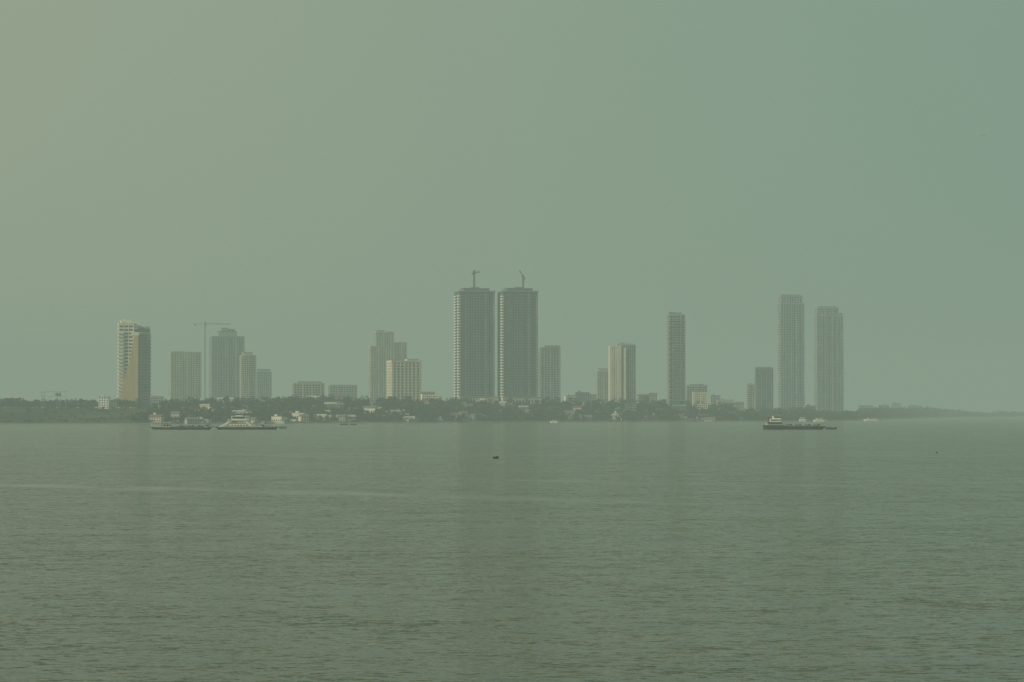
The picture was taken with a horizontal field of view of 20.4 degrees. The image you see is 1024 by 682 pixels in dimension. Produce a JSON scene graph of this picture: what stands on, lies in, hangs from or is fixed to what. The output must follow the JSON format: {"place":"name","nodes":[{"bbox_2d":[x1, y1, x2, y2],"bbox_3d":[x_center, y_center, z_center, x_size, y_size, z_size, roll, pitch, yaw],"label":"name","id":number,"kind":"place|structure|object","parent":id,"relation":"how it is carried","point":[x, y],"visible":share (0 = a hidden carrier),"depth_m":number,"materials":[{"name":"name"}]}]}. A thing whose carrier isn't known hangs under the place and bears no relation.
{"place":"outdoors","nodes":[
{"label":"outdoors","id":0,"kind":"place"},
{"bbox_2d":[0,417,1023,681],"bbox_3d":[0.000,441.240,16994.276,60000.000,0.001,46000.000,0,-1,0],"label":"water","id":1,"kind":"structure","parent":0,"point":[844,551],"depth_m":284.55,"materials":[{"name":"liquid"}]},
{"bbox_2d":[150,422,172,428],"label":"covered pontoon boat","id":2,"kind":"object","parent":1,"relation":"on","point":[166,426],"visible":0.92,"depth_m":2346.75,"materials":[{"name":"paint"}]},
{"bbox_2d":[171,424,211,429],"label":"cargo barge","id":3,"kind":"object","parent":1,"relation":"on","point":[193,427],"visible":0.88,"depth_m":2328.90,"materials":[{"name":"paint"}]},
{"bbox_2d":[212,413,285,429],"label":"vehicle ferry","id":4,"kind":"object","parent":1,"relation":"on","point":[238,416],"visible":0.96,"depth_m":2337.84,"materials":[{"name":"paint"}]},
{"bbox_2d":[763,416,825,429],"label":"river cargo ship","id":5,"kind":"object","parent":1,"relation":"on","point":[774,423],"visible":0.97,"depth_m":2339.75,"materials":[{"name":"paint"}]},
{"bbox_2d":[799,417,807,421],"bbox_3d":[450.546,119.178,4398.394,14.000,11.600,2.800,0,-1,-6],"label":"passenger boat","id":6,"kind":"object","parent":1,"relation":"on","point":[802,419],"visible":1,"depth_m":4397.11,"materials":[{"name":"white paint"}]},
{"bbox_2d":[813,418,827,421],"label":"passenger boat","id":7,"kind":"object","parent":1,"relation":"on","point":[819,420],"visible":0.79,"depth_m":4296.52,"materials":[{"name":"white paint"}]},
{"bbox_2d":[864,418,882,420],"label":"passenger boat","id":8,"kind":"object","parent":1,"relation":"on","point":[867,419],"visible":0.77,"depth_m":4695.49,"materials":[{"name":"white paint"}]},
{"bbox_2d":[0,407,1023,423],"bbox_3d":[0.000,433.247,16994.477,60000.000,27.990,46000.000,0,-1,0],"label":"ground","id":9,"kind":"structure","parent":0,"point":[21,415],"depth_m":3783.47,"materials":[{"name":"green plant"}]},
{"bbox_2d":[41,392,65,407],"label":"loading gantry","id":10,"kind":"object","parent":9,"relation":"on","point":[57,394],"visible":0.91,"depth_m":3896.49,"materials":[{"name":"grey metal"}]},
{"bbox_2d":[98,397,109,408],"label":"walls","id":11,"kind":"structure","parent":9,"relation":"on","point":[103,403],"depth_m":3943.18,"materials":[{"name":"white concrete"}]},
{"bbox_2d":[110,402,116,408],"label":"walls","id":12,"kind":"structure","parent":9,"relation":"on","point":[113,403],"depth_m":3952.99,"materials":[{"name":"grey concrete"}]},
{"bbox_2d":[117,319,151,407],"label":"sail facade tower","id":13,"kind":"structure","parent":9,"relation":"on","point":[134,358],"depth_m":4134.84,"materials":[{"name":"concrete"}]},
{"bbox_2d":[150,398,162,407],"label":"walls","id":14,"kind":"structure","parent":9,"relation":"on","point":[158,399],"depth_m":4093.15,"materials":[{"name":"grey concrete"}]},
{"bbox_2d":[149,417,164,421],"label":"walls","id":15,"kind":"structure","parent":9,"relation":"on","point":[161,419],"depth_m":3506.82,"materials":[{"name":"paint"}]},
{"bbox_2d":[148,414,165,416],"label":"roof","id":16,"kind":"structure","parent":15,"relation":"on","point":[156,415],"depth_m":3509.05,"materials":[{"name":"grey tile"}]},
{"bbox_2d":[171,413,180,420],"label":"walls","id":17,"kind":"structure","parent":9,"relation":"on","point":[176,414],"depth_m":3555.24,"materials":[{"name":"paint"}]},
{"bbox_2d":[168,351,201,400],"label":"apartment tower","id":18,"kind":"structure","parent":9,"relation":"on","point":[184,374],"depth_m":5582.92,"materials":[{"name":"concrete"}]},
{"bbox_2d":[185,419,199,423],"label":"walls","id":19,"kind":"structure","parent":9,"relation":"on","point":[189,421],"depth_m":3515.68,"materials":[{"name":"paint"}]},
{"bbox_2d":[185,417,199,418],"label":"roof","id":20,"kind":"structure","parent":19,"relation":"on","point":[192,417],"depth_m":3517.96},
{"bbox_2d":[200,419,211,423],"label":"walls","id":21,"kind":"structure","parent":9,"relation":"on","point":[209,421],"depth_m":3526.00,"materials":[{"name":"paint"}]},
{"bbox_2d":[194,322,222,400],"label":"tower crane","id":22,"kind":"object","parent":9,"relation":"on","point":[204,358],"visible":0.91,"depth_m":5300.31,"materials":[{"name":"metal"}]},
{"bbox_2d":[209,328,244,399],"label":"apartment tower","id":23,"kind":"structure","parent":9,"relation":"on","point":[226,347],"depth_m":5481.94,"materials":[{"name":"concrete"}]},
{"bbox_2d":[239,352,255,402],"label":"apartment tower","id":24,"kind":"structure","parent":9,"relation":"on","point":[247,382],"depth_m":5339.86,"materials":[{"name":"concrete"}]},
{"bbox_2d":[256,369,271,401],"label":"office block","id":25,"kind":"structure","parent":9,"relation":"on","point":[263,382],"depth_m":5888.28,"materials":[{"name":"concrete"}]},
{"bbox_2d":[271,417,284,421],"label":"walls","id":26,"kind":"structure","parent":9,"relation":"on","point":[278,418],"depth_m":3655.46,"materials":[{"name":"white paint"}]},
{"bbox_2d":[292,413,306,420],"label":"walls","id":27,"kind":"structure","parent":9,"relation":"on","point":[295,414],"depth_m":3751.70,"materials":[{"name":"white paint"}]},
{"bbox_2d":[299,416,308,421],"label":"walls","id":28,"kind":"structure","parent":9,"relation":"on","point":[301,418],"depth_m":3724.65,"materials":[{"name":"white paint"}]},
{"bbox_2d":[292,381,324,398],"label":"apartment block","id":29,"kind":"structure","parent":9,"relation":"on","point":[301,389],"depth_m":4687.35,"materials":[{"name":"concrete"}]},
{"bbox_2d":[324,404,336,408],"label":"walls","id":30,"kind":"structure","parent":9,"relation":"on","point":[329,405],"depth_m":3944.98,"materials":[{"name":"grey concrete"}]},
{"bbox_2d":[337,416,346,420],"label":"walls","id":31,"kind":"structure","parent":9,"relation":"on","point":[342,418],"depth_m":3799.84,"materials":[{"name":"grey paint"}]},
{"bbox_2d":[328,385,356,398],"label":"office block","id":32,"kind":"structure","parent":9,"relation":"on","point":[346,390],"depth_m":5387.14,"materials":[{"name":"concrete"}]},
{"bbox_2d":[363,408,376,412],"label":"walls","id":33,"kind":"structure","parent":9,"relation":"on","point":[371,409],"depth_m":3964.29,"materials":[{"name":"white paint"}]},
{"bbox_2d":[368,346,386,400],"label":"apartment tower","id":34,"kind":"structure","parent":9,"relation":"on","point":[377,372],"depth_m":5488.54,"materials":[{"name":"concrete"}]},
{"bbox_2d":[373,330,393,360],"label":"apartment tower","id":35,"kind":"structure","parent":9,"relation":"on","point":[382,338],"depth_m":5589.41,"materials":[{"name":"concrete"}]},
{"bbox_2d":[394,342,406,360],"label":"apartment tower","id":36,"kind":"structure","parent":9,"relation":"on","point":[400,351],"depth_m":5641.03,"materials":[{"name":"concrete"}]},
{"bbox_2d":[386,359,421,400],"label":"apartment block","id":37,"kind":"structure","parent":9,"relation":"on","point":[403,378],"depth_m":4437.10,"materials":[{"name":"concrete"}]},
{"bbox_2d":[421,394,434,399],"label":"walls","id":38,"kind":"structure","parent":9,"relation":"on","point":[426,395],"depth_m":4413.42,"materials":[{"name":"white concrete"}]},
{"bbox_2d":[453,287,498,400],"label":"twin residential tower","id":39,"kind":"structure","parent":9,"relation":"on","point":[474,342],"depth_m":4404.98,"materials":[{"name":"concrete"}]},
{"bbox_2d":[471,270,479,287],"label":"tower crane","id":40,"kind":"object","parent":39,"relation":"on","point":[473,273],"visible":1,"depth_m":4420.56,"materials":[{"name":"metal"}]},
{"bbox_2d":[0,393,1023,422],"bbox_3d":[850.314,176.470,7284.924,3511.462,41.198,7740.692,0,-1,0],"label":"tree line","id":41,"kind":"object","parent":9,"relation":"on","point":[420,409],"visible":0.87,"depth_m":4118.12,"materials":[{"name":"green plant"}]},
{"bbox_2d":[497,287,541,407],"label":"twin residential tower","id":42,"kind":"structure","parent":9,"relation":"on","point":[517,343],"depth_m":4405.06,"materials":[{"name":"concrete"}]},
{"bbox_2d":[519,269,524,287],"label":"tower crane","id":43,"kind":"object","parent":42,"relation":"on","point":[523,277],"visible":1,"depth_m":4420.52,"materials":[{"name":"metal"}]},
{"bbox_2d":[538,345,560,401],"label":"apartment tower","id":44,"kind":"structure","parent":9,"relation":"on","point":[549,370],"depth_m":4789.02,"materials":[{"name":"concrete"}]},
{"bbox_2d":[564,396,575,403],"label":"walls","id":45,"kind":"structure","parent":9,"relation":"on","point":[567,399],"depth_m":4643.34,"materials":[{"name":"white concrete"}]},
{"bbox_2d":[573,392,588,401],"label":"walls","id":46,"kind":"structure","parent":9,"relation":"on","point":[582,395],"depth_m":4693.45,"materials":[{"name":"grey concrete"}]},
{"bbox_2d":[576,394,588,401],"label":"windows","id":47,"kind":"structure","parent":46,"relation":"attached to","point":[581,398],"depth_m":4693.40,"materials":[{"name":"grey glass"}]},
{"bbox_2d":[589,395,596,402],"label":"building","id":48,"kind":"structure","parent":9,"relation":"on","point":[592,397],"depth_m":4793.52,"materials":[{"name":"concrete"}]},
{"bbox_2d":[595,368,607,400],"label":"office block","id":49,"kind":"structure","parent":9,"relation":"on","point":[601,383],"depth_m":5491.24,"materials":[{"name":"concrete"}]},
{"bbox_2d":[608,342,635,402],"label":"residential tower","id":50,"kind":"structure","parent":9,"relation":"on","point":[621,370],"depth_m":4734.73,"materials":[{"name":"concrete"}]},
{"bbox_2d":[624,405,635,411],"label":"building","id":51,"kind":"structure","parent":9,"relation":"on","point":[632,407],"depth_m":4492.83,"materials":[{"name":"grey concrete"}]},
{"bbox_2d":[637,396,648,402],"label":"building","id":52,"kind":"structure","parent":9,"relation":"on","point":[642,397],"depth_m":4792.21,"materials":[{"name":"grey concrete"}]},
{"bbox_2d":[649,395,656,402],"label":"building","id":53,"kind":"structure","parent":9,"relation":"on","point":[653,397],"depth_m":4743.22,"materials":[{"name":"concrete"}]},
{"bbox_2d":[666,312,685,405],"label":"slender balcony tower","id":54,"kind":"structure","parent":9,"relation":"on","point":[675,357],"depth_m":4687.88,"materials":[{"name":"concrete"}]},
{"bbox_2d":[672,406,685,413],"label":"walls","id":55,"kind":"structure","parent":9,"relation":"on","point":[680,407],"depth_m":4552.75,"materials":[{"name":"concrete"}]},
{"bbox_2d":[672,404,686,405],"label":"roof","id":56,"kind":"structure","parent":55,"relation":"on","point":[679,404],"depth_m":4556.87,"materials":[{"name":"metal"}]},
{"bbox_2d":[686,383,707,403],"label":"apartment block","id":57,"kind":"structure","parent":9,"relation":"on","point":[691,388],"depth_m":4888.98,"materials":[{"name":"concrete"}]},
{"bbox_2d":[692,392,707,407],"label":"apartment block","id":58,"kind":"structure","parent":9,"relation":"on","point":[700,396],"depth_m":4751.72,"materials":[{"name":"concrete"}]},
{"bbox_2d":[697,404,706,408],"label":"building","id":59,"kind":"structure","parent":9,"relation":"on","point":[703,406],"depth_m":4692.86,"materials":[{"name":"beige paint"}]},
{"bbox_2d":[710,395,719,404],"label":"walls","id":60,"kind":"structure","parent":9,"relation":"on","point":[715,399],"depth_m":5293.00,"materials":[{"name":"grey concrete"}]},
{"bbox_2d":[716,400,733,405],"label":"walls","id":61,"kind":"structure","parent":9,"relation":"on","point":[725,401],"depth_m":5192.94,"materials":[{"name":"concrete"}]},
{"bbox_2d":[732,403,743,410],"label":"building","id":62,"kind":"structure","parent":9,"relation":"on","point":[740,405],"depth_m":5143.08,"materials":[{"name":"concrete"}]},
{"bbox_2d":[746,383,754,410],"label":"office block","id":63,"kind":"structure","parent":9,"relation":"on","point":[750,394],"depth_m":5242.83,"materials":[{"name":"concrete"}]},
{"bbox_2d":[755,365,772,410],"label":"office tower","id":64,"kind":"structure","parent":9,"relation":"on","point":[763,386],"depth_m":5188.89,"materials":[{"name":"concrete"}]},
{"bbox_2d":[777,294,804,411],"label":"residential tower","id":65,"kind":"structure","parent":9,"relation":"on","point":[791,346],"depth_m":5485.27,"materials":[{"name":"concrete"}]},
{"bbox_2d":[814,306,844,411],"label":"residential tower","id":66,"kind":"structure","parent":9,"relation":"on","point":[829,376],"depth_m":5584.94,"materials":[{"name":"concrete"}]},
{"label":"walls","id":67,"kind":"object","parent":9,"relation":"on","visible":0},
{"bbox_2d":[217,397,233,399],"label":"roof","id":68,"kind":"structure","parent":67,"relation":"on","point":[231,398],"depth_m":3996.36,"materials":[{"name":"metal"}]},
{"bbox_2d":[0,0,1023,412],"label":"sky","id":69,"kind":"structure","parent":0,"point":[305,179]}
]}

